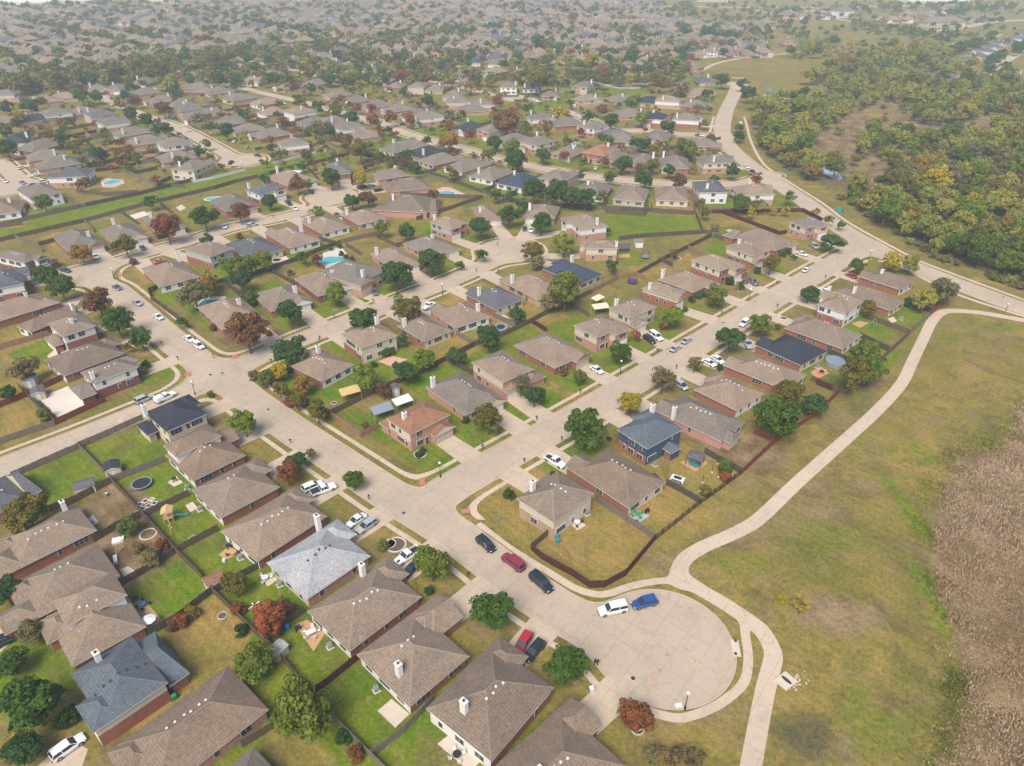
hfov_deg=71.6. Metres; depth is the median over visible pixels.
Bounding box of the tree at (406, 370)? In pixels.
[394,361,418,384]
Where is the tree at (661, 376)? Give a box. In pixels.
[650,365,677,392]
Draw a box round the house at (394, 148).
[379,138,419,155]
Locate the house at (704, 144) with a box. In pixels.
[687,138,722,150]
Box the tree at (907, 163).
[898,160,920,174]
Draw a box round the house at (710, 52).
[701,47,717,56]
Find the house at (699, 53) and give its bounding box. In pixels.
[692,49,707,57]
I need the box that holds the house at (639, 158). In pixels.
[626,151,657,172]
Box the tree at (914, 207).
[904,203,922,221]
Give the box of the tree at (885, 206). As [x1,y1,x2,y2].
[871,194,902,226]
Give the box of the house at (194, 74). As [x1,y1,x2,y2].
[175,71,200,80]
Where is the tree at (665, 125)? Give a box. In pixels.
[660,121,675,132]
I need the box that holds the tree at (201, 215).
[187,205,220,231]
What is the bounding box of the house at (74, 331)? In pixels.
[43,313,98,352]
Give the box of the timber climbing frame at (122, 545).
[115,539,132,553]
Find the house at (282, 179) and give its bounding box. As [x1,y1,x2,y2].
[268,165,317,190]
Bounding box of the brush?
[744,53,1019,296]
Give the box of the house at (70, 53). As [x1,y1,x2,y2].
[59,52,76,58]
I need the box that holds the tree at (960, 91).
[951,87,971,99]
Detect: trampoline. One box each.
[131,477,151,489]
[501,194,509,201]
[627,275,636,282]
[641,250,649,257]
[710,223,719,231]
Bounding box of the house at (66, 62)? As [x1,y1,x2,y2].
[59,59,79,65]
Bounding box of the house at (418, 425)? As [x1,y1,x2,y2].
[379,399,455,451]
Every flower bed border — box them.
[139,528,157,539]
[217,611,227,619]
[386,538,395,548]
[387,537,405,552]
[631,726,643,734]
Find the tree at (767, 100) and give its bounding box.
[761,94,775,108]
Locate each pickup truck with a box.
[153,391,176,403]
[284,200,291,205]
[309,482,336,496]
[393,544,419,565]
[421,301,435,310]
[543,453,565,468]
[742,338,753,348]
[745,277,758,285]
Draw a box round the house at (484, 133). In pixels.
[477,124,507,140]
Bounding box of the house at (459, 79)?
[446,72,464,81]
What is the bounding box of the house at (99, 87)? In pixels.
[88,83,107,93]
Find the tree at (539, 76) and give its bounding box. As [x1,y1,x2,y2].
[526,65,553,97]
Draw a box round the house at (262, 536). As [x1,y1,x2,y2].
[220,487,326,568]
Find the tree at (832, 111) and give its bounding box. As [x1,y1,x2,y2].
[824,106,838,118]
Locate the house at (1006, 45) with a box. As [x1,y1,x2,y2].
[991,39,1011,48]
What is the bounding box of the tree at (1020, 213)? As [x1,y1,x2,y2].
[1004,211,1023,217]
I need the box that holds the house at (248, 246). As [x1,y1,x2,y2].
[224,237,283,258]
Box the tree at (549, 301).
[541,293,562,312]
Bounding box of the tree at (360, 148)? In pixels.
[350,137,370,163]
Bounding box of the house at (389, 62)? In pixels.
[387,54,402,64]
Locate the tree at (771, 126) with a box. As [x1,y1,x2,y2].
[760,120,780,136]
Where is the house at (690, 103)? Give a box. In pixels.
[680,99,712,110]
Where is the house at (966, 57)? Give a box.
[954,55,975,66]
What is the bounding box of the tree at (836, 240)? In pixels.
[820,234,846,253]
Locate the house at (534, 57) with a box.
[529,50,554,62]
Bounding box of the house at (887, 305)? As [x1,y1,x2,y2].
[834,285,904,316]
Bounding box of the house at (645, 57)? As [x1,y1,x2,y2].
[640,54,651,62]
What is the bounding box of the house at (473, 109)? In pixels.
[454,102,489,115]
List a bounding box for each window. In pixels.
[32,309,42,314]
[38,258,46,263]
[57,548,63,555]
[67,334,74,339]
[72,370,83,377]
[73,535,89,546]
[78,331,84,336]
[126,378,133,384]
[170,426,182,435]
[191,417,202,426]
[199,473,212,482]
[213,750,220,757]
[240,724,251,736]
[397,434,404,443]
[398,609,406,618]
[416,430,422,436]
[416,691,430,705]
[417,438,422,445]
[434,336,441,342]
[449,663,461,677]
[455,734,463,745]
[458,326,465,331]
[469,322,475,327]
[474,749,483,761]
[530,516,536,524]
[556,523,564,532]
[596,488,602,495]
[628,447,633,454]
[629,438,634,445]
[630,502,638,511]
[636,452,642,459]
[647,453,655,461]
[752,378,761,384]
[775,355,783,362]
[797,334,806,340]
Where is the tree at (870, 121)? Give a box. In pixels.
[864,116,882,131]
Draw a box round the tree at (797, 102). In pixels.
[789,97,809,111]
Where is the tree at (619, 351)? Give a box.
[609,340,632,364]
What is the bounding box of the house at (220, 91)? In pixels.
[203,85,233,97]
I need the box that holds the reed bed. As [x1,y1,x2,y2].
[909,390,1023,765]
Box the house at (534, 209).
[523,203,559,223]
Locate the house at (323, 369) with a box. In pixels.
[291,344,353,388]
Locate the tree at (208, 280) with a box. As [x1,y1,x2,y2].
[200,275,218,297]
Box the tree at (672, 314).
[658,305,683,329]
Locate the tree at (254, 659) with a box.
[233,640,275,684]
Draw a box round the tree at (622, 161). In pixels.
[612,155,632,174]
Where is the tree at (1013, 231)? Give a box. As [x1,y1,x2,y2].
[1009,227,1020,235]
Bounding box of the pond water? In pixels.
[822,166,841,179]
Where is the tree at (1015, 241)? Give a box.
[998,230,1023,252]
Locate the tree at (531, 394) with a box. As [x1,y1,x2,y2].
[522,387,545,406]
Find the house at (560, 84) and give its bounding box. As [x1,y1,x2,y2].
[555,77,570,85]
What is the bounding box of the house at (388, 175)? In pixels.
[372,165,409,184]
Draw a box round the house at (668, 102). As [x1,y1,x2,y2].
[655,95,681,109]
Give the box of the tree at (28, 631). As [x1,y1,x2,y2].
[14,618,41,645]
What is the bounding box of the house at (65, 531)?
[0,499,97,581]
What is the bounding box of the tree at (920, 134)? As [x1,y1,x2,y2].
[914,127,932,139]
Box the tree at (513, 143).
[502,138,519,151]
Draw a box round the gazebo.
[685,449,705,468]
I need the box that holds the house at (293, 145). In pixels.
[275,134,309,155]
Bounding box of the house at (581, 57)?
[571,53,586,60]
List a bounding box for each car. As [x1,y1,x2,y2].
[0,633,17,646]
[38,179,48,183]
[47,732,86,762]
[59,267,70,272]
[92,253,99,258]
[111,284,121,289]
[131,299,142,305]
[133,393,153,404]
[139,245,145,250]
[151,313,163,319]
[152,258,166,263]
[182,334,194,342]
[191,339,204,349]
[246,222,258,226]
[300,480,322,492]
[345,511,367,527]
[355,515,377,534]
[357,184,366,188]
[371,287,378,295]
[373,187,383,191]
[404,561,415,577]
[475,533,496,552]
[500,552,525,572]
[515,629,533,652]
[525,637,546,663]
[528,568,553,593]
[589,364,603,374]
[597,598,628,617]
[631,593,658,610]
[642,333,656,343]
[648,329,663,341]
[669,345,681,351]
[674,377,688,390]
[681,336,692,343]
[701,358,716,366]
[710,354,724,363]
[739,317,750,326]
[796,250,807,256]
[802,267,810,272]
[809,242,818,248]
[845,273,857,278]
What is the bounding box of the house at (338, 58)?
[328,51,342,62]
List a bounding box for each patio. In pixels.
[41,386,82,416]
[48,351,57,357]
[88,515,97,523]
[120,566,133,575]
[130,211,148,218]
[132,597,161,634]
[168,476,182,486]
[176,205,185,210]
[185,502,196,511]
[219,546,237,560]
[261,572,277,585]
[296,620,324,650]
[378,356,406,366]
[378,699,408,726]
[438,736,479,765]
[572,521,585,529]
[618,254,629,257]
[630,510,649,521]
[681,458,707,470]
[811,367,828,377]
[852,321,867,327]
[888,317,896,322]
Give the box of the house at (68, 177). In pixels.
[47,167,97,188]
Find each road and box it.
[0,117,1023,708]
[78,81,110,99]
[101,99,157,118]
[174,70,259,91]
[233,57,315,76]
[252,91,365,117]
[428,80,505,97]
[504,96,528,100]
[551,108,584,117]
[584,79,622,88]
[617,85,640,88]
[664,4,1007,7]
[717,85,741,117]
[726,82,749,85]
[745,7,851,21]
[924,20,1023,30]
[979,50,1023,94]
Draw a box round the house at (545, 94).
[540,87,559,100]
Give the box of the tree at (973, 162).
[968,158,986,173]
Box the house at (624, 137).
[611,131,635,146]
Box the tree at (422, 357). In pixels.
[412,348,435,371]
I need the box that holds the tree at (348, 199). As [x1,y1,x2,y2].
[343,194,360,210]
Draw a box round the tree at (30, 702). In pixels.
[0,674,66,733]
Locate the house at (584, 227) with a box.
[560,213,607,240]
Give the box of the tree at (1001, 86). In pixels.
[993,81,1009,91]
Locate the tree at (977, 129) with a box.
[965,125,984,136]
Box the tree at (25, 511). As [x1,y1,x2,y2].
[1,491,51,534]
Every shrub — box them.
[36,407,51,421]
[52,716,69,730]
[58,703,79,727]
[129,257,138,264]
[131,542,145,553]
[139,366,149,373]
[141,359,150,367]
[148,547,161,555]
[153,537,169,549]
[164,618,177,631]
[172,612,188,628]
[184,605,199,620]
[206,390,213,397]
[208,323,216,330]
[230,600,247,615]
[234,623,248,637]
[248,370,257,380]
[273,625,282,637]
[277,595,287,604]
[283,397,290,406]
[284,365,292,372]
[284,601,299,615]
[303,396,309,404]
[321,408,329,417]
[334,728,352,745]
[346,742,363,764]
[370,361,377,367]
[375,538,389,552]
[381,347,389,356]
[388,347,394,353]
[408,164,414,171]
[414,451,421,457]
[419,446,426,454]
[424,585,434,595]
[461,416,470,423]
[502,487,515,499]
[560,368,567,375]
[641,744,660,765]
[672,743,689,762]
[685,746,707,765]
[688,295,695,302]
[695,292,701,297]
[699,484,713,495]
[716,364,723,370]
[717,462,732,472]
[719,470,731,481]
[725,277,734,284]
[754,266,760,272]
[775,593,785,603]
[779,250,786,257]
[785,248,791,253]
[893,229,899,233]
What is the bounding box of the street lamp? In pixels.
[684,691,689,709]
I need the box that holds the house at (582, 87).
[571,79,593,94]
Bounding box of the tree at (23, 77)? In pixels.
[8,71,32,93]
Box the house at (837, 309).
[815,285,863,326]
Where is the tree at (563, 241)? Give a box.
[550,231,574,257]
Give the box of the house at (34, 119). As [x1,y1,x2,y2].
[22,112,57,125]
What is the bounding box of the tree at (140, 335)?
[128,326,151,350]
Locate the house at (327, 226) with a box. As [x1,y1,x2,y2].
[301,215,349,237]
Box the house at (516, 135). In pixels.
[499,132,529,148]
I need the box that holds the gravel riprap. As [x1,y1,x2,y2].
[790,671,808,690]
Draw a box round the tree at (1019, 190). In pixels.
[1014,186,1023,198]
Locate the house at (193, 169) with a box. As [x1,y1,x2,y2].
[170,158,216,180]
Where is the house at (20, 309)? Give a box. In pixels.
[0,292,60,328]
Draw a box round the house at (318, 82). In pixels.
[301,78,331,88]
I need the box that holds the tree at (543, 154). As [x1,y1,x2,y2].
[534,147,551,165]
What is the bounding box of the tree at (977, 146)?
[961,141,984,161]
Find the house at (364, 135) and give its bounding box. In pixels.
[347,129,381,143]
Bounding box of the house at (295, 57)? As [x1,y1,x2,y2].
[285,55,300,64]
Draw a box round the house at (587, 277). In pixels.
[542,254,602,289]
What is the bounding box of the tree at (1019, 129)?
[1008,124,1023,136]
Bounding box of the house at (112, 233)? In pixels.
[99,218,148,245]
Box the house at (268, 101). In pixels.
[250,97,283,109]
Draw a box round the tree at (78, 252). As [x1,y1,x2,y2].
[69,244,93,264]
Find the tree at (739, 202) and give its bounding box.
[732,193,751,214]
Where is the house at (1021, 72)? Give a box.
[1014,70,1023,78]
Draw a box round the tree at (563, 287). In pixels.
[547,271,582,311]
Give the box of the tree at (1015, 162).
[1006,151,1023,173]
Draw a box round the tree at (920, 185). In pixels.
[915,181,936,196]
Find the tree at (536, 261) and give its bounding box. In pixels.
[529,255,545,270]
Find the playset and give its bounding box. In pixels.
[160,504,188,533]
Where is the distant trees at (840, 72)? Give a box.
[0,0,1023,458]
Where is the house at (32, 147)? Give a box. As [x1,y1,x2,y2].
[13,139,64,155]
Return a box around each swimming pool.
[102,179,122,184]
[195,298,222,307]
[203,196,220,200]
[272,257,283,262]
[319,256,347,264]
[439,190,456,193]
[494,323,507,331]
[824,355,845,368]
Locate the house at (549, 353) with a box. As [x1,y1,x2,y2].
[513,331,591,375]
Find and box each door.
[91,246,104,253]
[136,238,147,245]
[175,228,185,234]
[249,208,257,213]
[277,195,286,201]
[301,304,310,311]
[340,179,350,184]
[344,289,351,296]
[362,287,371,297]
[407,265,419,272]
[425,436,428,444]
[437,429,452,443]
[449,250,458,258]
[452,233,460,241]
[491,220,501,225]
[495,403,502,410]
[507,389,521,399]
[525,218,533,223]
[577,357,588,368]
[618,338,626,343]
[635,324,645,333]
[676,300,683,307]
[734,274,741,281]
[817,232,825,239]
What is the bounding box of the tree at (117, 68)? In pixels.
[106,62,124,81]
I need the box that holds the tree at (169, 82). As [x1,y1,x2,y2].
[161,73,180,96]
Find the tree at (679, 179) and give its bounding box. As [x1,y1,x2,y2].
[670,172,687,186]
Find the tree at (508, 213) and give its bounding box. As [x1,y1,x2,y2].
[496,205,523,228]
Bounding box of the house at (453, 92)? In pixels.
[442,88,466,100]
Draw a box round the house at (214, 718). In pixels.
[107,666,268,765]
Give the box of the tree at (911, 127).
[899,123,916,133]
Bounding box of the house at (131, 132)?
[112,126,150,140]
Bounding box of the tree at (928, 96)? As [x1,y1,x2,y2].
[918,91,933,104]
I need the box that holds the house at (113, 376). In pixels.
[68,354,142,404]
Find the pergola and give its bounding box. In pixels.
[72,477,96,493]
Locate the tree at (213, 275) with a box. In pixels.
[199,267,217,283]
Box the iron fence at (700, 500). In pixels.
[655,470,741,539]
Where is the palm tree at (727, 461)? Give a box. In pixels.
[717,459,732,468]
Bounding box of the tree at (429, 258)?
[417,248,446,277]
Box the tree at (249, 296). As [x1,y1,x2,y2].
[239,290,257,305]
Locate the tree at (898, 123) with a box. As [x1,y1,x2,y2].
[889,119,905,128]
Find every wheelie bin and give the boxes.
[170,692,177,701]
[284,623,289,630]
[589,685,594,692]
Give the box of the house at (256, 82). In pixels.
[254,76,275,86]
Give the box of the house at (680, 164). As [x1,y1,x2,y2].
[660,151,689,173]
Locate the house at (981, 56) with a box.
[965,51,987,61]
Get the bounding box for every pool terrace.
[100,178,123,187]
[199,296,225,311]
[319,247,348,268]
[436,187,463,193]
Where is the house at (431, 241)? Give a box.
[402,234,460,258]
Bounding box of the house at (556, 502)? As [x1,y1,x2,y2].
[517,471,593,538]
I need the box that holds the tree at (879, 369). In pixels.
[858,354,889,386]
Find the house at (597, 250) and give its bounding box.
[578,240,617,260]
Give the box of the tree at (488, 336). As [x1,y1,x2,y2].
[476,324,501,352]
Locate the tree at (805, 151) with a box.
[799,147,813,157]
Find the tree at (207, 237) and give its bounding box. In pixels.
[199,233,213,242]
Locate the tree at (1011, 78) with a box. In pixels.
[1001,72,1016,84]
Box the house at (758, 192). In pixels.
[729,179,775,205]
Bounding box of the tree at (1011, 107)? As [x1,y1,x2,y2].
[1003,103,1019,115]
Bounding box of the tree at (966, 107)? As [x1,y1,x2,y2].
[957,102,976,121]
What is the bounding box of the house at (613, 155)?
[592,149,628,167]
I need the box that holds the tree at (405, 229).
[398,222,415,241]
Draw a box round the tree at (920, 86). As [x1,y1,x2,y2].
[905,83,923,99]
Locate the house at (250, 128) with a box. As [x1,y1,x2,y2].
[232,123,263,136]
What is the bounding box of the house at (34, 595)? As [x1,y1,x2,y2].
[0,542,119,642]
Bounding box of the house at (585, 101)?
[571,93,602,108]
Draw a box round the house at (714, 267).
[690,252,748,282]
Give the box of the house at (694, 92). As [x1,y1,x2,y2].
[686,87,715,97]
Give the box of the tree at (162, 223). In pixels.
[150,213,180,244]
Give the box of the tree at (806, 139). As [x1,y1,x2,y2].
[797,131,817,147]
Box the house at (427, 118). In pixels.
[414,109,443,126]
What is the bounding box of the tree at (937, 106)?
[924,103,942,120]
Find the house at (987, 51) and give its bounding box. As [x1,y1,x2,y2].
[972,47,996,55]
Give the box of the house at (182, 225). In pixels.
[143,211,186,236]
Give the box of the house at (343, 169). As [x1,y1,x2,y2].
[326,158,350,184]
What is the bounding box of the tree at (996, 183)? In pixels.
[986,176,1008,192]
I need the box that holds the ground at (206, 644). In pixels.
[0,0,1023,765]
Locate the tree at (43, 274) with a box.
[33,265,58,284]
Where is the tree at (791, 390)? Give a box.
[771,379,805,403]
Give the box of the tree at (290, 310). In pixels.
[275,299,302,328]
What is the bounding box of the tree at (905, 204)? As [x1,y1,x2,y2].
[902,198,921,208]
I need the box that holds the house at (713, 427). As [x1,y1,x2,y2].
[655,394,744,449]
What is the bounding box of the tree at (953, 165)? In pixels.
[947,159,960,171]
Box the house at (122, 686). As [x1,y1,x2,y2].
[70,631,189,745]
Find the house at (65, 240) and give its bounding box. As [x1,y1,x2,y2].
[52,229,105,253]
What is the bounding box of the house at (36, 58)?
[31,55,43,60]
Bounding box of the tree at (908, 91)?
[902,84,920,100]
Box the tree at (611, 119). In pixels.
[603,113,619,128]
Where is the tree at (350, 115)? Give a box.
[342,110,359,121]
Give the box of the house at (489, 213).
[471,204,501,225]
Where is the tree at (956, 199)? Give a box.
[953,195,972,210]
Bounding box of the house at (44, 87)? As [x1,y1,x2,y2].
[34,80,63,91]
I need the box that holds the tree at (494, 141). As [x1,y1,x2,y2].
[486,135,502,150]
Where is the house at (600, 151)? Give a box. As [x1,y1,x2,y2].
[582,142,619,165]
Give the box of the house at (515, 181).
[496,170,541,193]
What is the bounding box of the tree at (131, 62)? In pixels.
[125,56,141,68]
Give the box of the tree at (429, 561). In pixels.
[412,544,452,581]
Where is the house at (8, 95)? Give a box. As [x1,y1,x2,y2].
[0,89,23,101]
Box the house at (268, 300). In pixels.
[255,284,312,317]
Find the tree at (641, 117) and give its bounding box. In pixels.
[634,112,647,127]
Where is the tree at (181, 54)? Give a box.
[175,48,191,60]
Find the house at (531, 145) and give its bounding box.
[518,131,555,153]
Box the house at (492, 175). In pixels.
[469,166,512,184]
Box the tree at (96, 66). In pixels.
[90,63,104,71]
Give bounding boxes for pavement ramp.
[419,477,424,485]
[461,508,470,513]
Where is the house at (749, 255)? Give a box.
[725,238,771,269]
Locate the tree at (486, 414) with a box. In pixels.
[472,402,502,434]
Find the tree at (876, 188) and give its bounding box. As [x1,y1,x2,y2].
[869,182,886,202]
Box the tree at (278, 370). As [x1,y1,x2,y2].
[271,362,287,381]
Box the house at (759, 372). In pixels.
[722,353,806,394]
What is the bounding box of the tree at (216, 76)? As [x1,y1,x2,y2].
[210,70,224,85]
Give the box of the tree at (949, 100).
[938,96,954,107]
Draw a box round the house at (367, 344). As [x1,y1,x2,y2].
[340,315,397,363]
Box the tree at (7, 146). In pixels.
[0,138,18,160]
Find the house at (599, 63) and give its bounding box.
[585,58,609,68]
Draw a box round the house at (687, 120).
[672,112,703,128]
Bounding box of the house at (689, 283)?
[658,268,719,296]
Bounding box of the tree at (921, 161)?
[913,154,934,173]
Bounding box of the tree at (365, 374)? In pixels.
[353,363,377,391]
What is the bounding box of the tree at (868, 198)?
[857,193,879,210]
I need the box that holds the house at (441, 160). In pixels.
[417,152,463,169]
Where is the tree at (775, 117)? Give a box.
[765,113,781,127]
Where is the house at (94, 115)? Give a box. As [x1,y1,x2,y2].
[82,107,115,123]
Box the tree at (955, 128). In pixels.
[938,122,964,147]
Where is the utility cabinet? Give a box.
[836,207,842,212]
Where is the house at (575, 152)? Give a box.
[550,144,585,162]
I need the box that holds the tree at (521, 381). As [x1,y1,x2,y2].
[512,374,530,396]
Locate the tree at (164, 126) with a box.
[152,122,173,133]
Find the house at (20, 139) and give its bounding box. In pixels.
[6,132,34,146]
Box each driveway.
[0,628,7,651]
[33,281,46,286]
[38,746,87,765]
[59,296,84,307]
[78,302,115,314]
[96,251,115,262]
[96,321,134,332]
[119,337,153,350]
[133,258,152,273]
[135,243,154,249]
[142,355,182,376]
[160,249,187,261]
[173,233,190,239]
[202,397,238,418]
[211,235,230,244]
[236,422,272,446]
[247,224,267,237]
[249,213,265,219]
[259,327,283,346]
[267,448,310,477]
[278,201,307,209]
[288,217,303,225]
[301,310,329,327]
[305,474,348,506]
[310,186,325,190]
[322,206,343,219]
[326,330,344,348]
[340,184,351,188]
[340,295,369,309]
[345,182,377,189]
[350,504,396,542]
[357,190,384,193]
[363,293,388,302]
[383,310,410,323]
[401,537,452,582]
[412,271,434,284]
[414,299,432,316]
[436,435,481,463]
[445,285,467,300]
[449,256,476,266]
[450,575,499,622]
[453,238,484,250]
[478,271,502,285]
[491,225,514,239]
[495,409,531,435]
[499,465,538,492]
[507,394,555,423]
[509,616,558,667]
[515,224,534,239]
[515,231,560,241]
[527,259,551,267]
[535,445,571,474]
[536,253,579,258]
[576,363,617,385]
[578,178,586,183]
[580,674,617,734]
[598,673,646,715]
[601,409,631,427]
[628,346,653,363]
[637,398,651,411]
[639,330,675,349]
[673,366,705,385]
[681,307,718,323]
[698,354,723,371]
[724,295,749,306]
[734,279,769,293]
[737,340,755,351]
[760,267,792,281]
[767,312,792,325]
[788,296,817,310]
[791,250,824,262]
[818,239,849,248]
[831,271,858,282]
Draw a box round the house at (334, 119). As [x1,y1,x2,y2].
[319,115,344,127]
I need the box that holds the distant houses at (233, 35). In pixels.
[0,0,950,60]
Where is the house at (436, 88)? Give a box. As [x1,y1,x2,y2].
[424,82,446,93]
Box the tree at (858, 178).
[849,170,870,186]
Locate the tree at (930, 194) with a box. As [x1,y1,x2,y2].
[918,183,942,203]
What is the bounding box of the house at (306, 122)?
[296,116,324,128]
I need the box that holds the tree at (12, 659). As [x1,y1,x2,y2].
[0,645,29,678]
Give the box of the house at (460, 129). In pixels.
[451,118,484,136]
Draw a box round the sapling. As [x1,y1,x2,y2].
[790,589,812,613]
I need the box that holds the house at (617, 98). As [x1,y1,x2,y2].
[602,93,629,104]
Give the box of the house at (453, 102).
[446,96,470,109]
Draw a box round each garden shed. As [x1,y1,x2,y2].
[21,372,38,388]
[30,385,46,400]
[103,459,121,477]
[201,570,222,589]
[271,638,289,662]
[390,383,399,396]
[634,238,643,247]
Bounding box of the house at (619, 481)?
[564,447,665,514]
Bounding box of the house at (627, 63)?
[614,60,635,73]
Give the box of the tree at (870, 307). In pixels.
[861,299,877,314]
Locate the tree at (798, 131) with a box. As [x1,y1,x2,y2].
[788,126,802,135]
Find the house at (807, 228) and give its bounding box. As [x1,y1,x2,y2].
[788,217,829,239]
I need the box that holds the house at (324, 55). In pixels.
[313,52,330,63]
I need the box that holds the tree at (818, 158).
[800,150,828,176]
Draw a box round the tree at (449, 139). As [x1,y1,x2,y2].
[438,131,458,146]
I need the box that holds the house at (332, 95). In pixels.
[323,90,351,100]
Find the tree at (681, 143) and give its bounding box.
[675,137,686,154]
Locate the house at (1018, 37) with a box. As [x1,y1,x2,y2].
[1005,34,1023,40]
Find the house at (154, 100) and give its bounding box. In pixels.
[142,93,171,106]
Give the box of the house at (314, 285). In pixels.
[294,269,351,302]
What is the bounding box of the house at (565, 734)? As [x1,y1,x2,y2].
[495,698,625,765]
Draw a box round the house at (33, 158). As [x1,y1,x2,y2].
[25,148,67,166]
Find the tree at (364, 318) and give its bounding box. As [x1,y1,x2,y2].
[348,308,377,328]
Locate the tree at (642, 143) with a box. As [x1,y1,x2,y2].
[633,138,650,152]
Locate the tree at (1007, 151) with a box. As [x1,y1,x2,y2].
[992,146,1017,168]
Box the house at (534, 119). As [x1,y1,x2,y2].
[527,110,555,127]
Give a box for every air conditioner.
[196,505,203,512]
[237,554,243,561]
[276,580,283,588]
[326,641,334,650]
[372,684,380,694]
[652,461,658,466]
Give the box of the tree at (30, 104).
[19,99,40,113]
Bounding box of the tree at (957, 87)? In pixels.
[955,84,971,90]
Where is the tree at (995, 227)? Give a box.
[988,222,1005,232]
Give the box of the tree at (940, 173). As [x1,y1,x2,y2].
[921,164,954,185]
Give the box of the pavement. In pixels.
[0,117,870,686]
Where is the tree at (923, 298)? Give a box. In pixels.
[912,287,939,312]
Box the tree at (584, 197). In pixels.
[576,188,596,211]
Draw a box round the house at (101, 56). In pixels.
[90,53,115,61]
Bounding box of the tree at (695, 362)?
[687,357,702,372]
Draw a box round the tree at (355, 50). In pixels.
[348,44,365,56]
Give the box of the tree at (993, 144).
[984,137,1002,156]
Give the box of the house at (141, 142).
[125,134,167,150]
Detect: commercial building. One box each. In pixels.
[0,0,58,4]
[58,0,98,5]
[150,0,170,2]
[696,0,733,1]
[831,5,854,17]
[899,0,969,2]
[918,16,965,26]
[961,13,993,22]
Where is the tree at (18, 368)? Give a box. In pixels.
[4,356,39,379]
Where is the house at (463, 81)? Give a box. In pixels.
[459,77,477,85]
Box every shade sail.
[338,384,361,402]
[369,401,394,418]
[391,394,413,410]
[590,294,604,303]
[591,302,609,310]
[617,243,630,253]
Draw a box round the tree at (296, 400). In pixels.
[289,394,305,410]
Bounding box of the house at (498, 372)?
[471,350,546,400]
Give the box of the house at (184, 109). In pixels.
[170,101,204,118]
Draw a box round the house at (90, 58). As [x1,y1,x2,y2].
[86,57,100,61]
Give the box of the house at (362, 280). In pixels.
[320,259,385,297]
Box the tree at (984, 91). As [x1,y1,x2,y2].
[977,85,992,95]
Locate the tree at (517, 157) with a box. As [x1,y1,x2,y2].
[503,148,527,167]
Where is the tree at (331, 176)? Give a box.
[321,168,341,190]
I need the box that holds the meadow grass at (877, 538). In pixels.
[694,322,1023,765]
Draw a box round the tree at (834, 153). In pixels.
[826,150,840,157]
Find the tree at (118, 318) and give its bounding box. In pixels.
[100,306,135,338]
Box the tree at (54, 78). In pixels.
[46,71,69,91]
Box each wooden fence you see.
[0,203,84,226]
[0,218,83,241]
[0,221,22,227]
[0,330,49,348]
[0,389,29,407]
[0,420,54,443]
[10,443,79,473]
[14,234,42,251]
[17,382,54,421]
[38,238,54,245]
[41,198,78,212]
[42,375,63,387]
[43,477,111,513]
[54,396,105,424]
[55,124,88,132]
[65,140,82,148]
[68,122,93,125]
[68,130,96,136]
[72,148,89,157]
[74,156,103,165]
[76,189,137,195]
[77,414,143,446]
[78,443,111,481]
[79,129,107,136]
[84,178,190,206]
[84,202,142,221]
[91,511,140,541]
[93,134,112,144]
[94,166,119,171]
[106,146,125,152]
[108,148,158,161]
[110,476,175,551]
[111,456,165,480]
[118,547,175,585]
[119,167,156,186]
[119,209,137,223]
[130,157,153,165]
[132,166,157,173]
[135,158,154,168]
[139,152,157,158]
[143,186,212,205]
[146,489,189,514]
[148,285,157,292]
[148,289,188,327]
[148,587,211,633]
[156,175,184,187]
[160,130,175,136]
[160,202,173,212]
[174,546,211,590]
[175,524,218,550]
[191,92,204,99]
[193,169,245,181]
[200,101,214,107]
[209,100,221,106]
[211,586,295,675]
[213,174,257,188]
[213,562,258,591]
[216,257,297,283]
[222,108,237,111]
[224,278,240,295]
[236,104,249,109]
[240,723,274,747]
[244,117,269,121]
[254,117,266,124]
[260,124,285,127]
[265,606,304,637]
[267,119,296,124]
[269,167,283,173]
[271,268,295,284]
[273,149,325,163]
[280,123,296,132]
[292,129,310,137]
[295,672,384,765]
[304,240,340,255]
[307,151,349,165]
[307,166,317,179]
[309,143,330,148]
[312,651,359,691]
[313,260,324,268]
[319,236,338,243]
[324,138,336,147]
[329,388,374,413]
[330,411,359,436]
[341,232,373,242]
[345,242,359,254]
[350,223,372,232]
[360,423,377,436]
[370,694,434,754]
[374,233,404,246]
[374,342,474,392]
[400,165,436,174]
[402,93,421,96]
[405,192,478,197]
[415,105,429,109]
[416,195,482,220]
[425,169,481,192]
[425,173,464,182]
[429,103,446,109]
[446,358,473,375]
[451,330,473,342]
[475,318,530,345]
[482,184,511,199]
[493,312,515,325]
[498,93,518,96]
[520,93,538,94]
[525,295,546,307]
[530,529,547,549]
[531,288,592,319]
[531,318,546,331]
[531,534,655,587]
[561,203,618,209]
[565,199,607,209]
[570,302,588,316]
[593,271,636,291]
[595,494,654,537]
[605,203,648,215]
[618,148,639,151]
[619,206,694,214]
[619,230,702,239]
[637,233,711,272]
[637,272,646,280]
[651,204,692,214]
[661,257,672,266]
[662,145,683,151]
[665,478,700,502]
[688,245,702,255]
[694,199,735,210]
[696,212,711,234]
[704,447,741,473]
[706,148,720,151]
[709,208,821,220]
[713,233,734,242]
[722,210,778,234]
[741,437,776,473]
[753,428,777,441]
[777,389,839,440]
[778,230,786,234]
[810,375,839,391]
[816,378,839,389]
[827,348,849,361]
[860,332,889,350]
[864,314,909,332]
[883,331,909,356]
[904,300,931,311]
[909,312,929,333]
[929,297,950,314]
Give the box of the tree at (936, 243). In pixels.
[929,237,945,250]

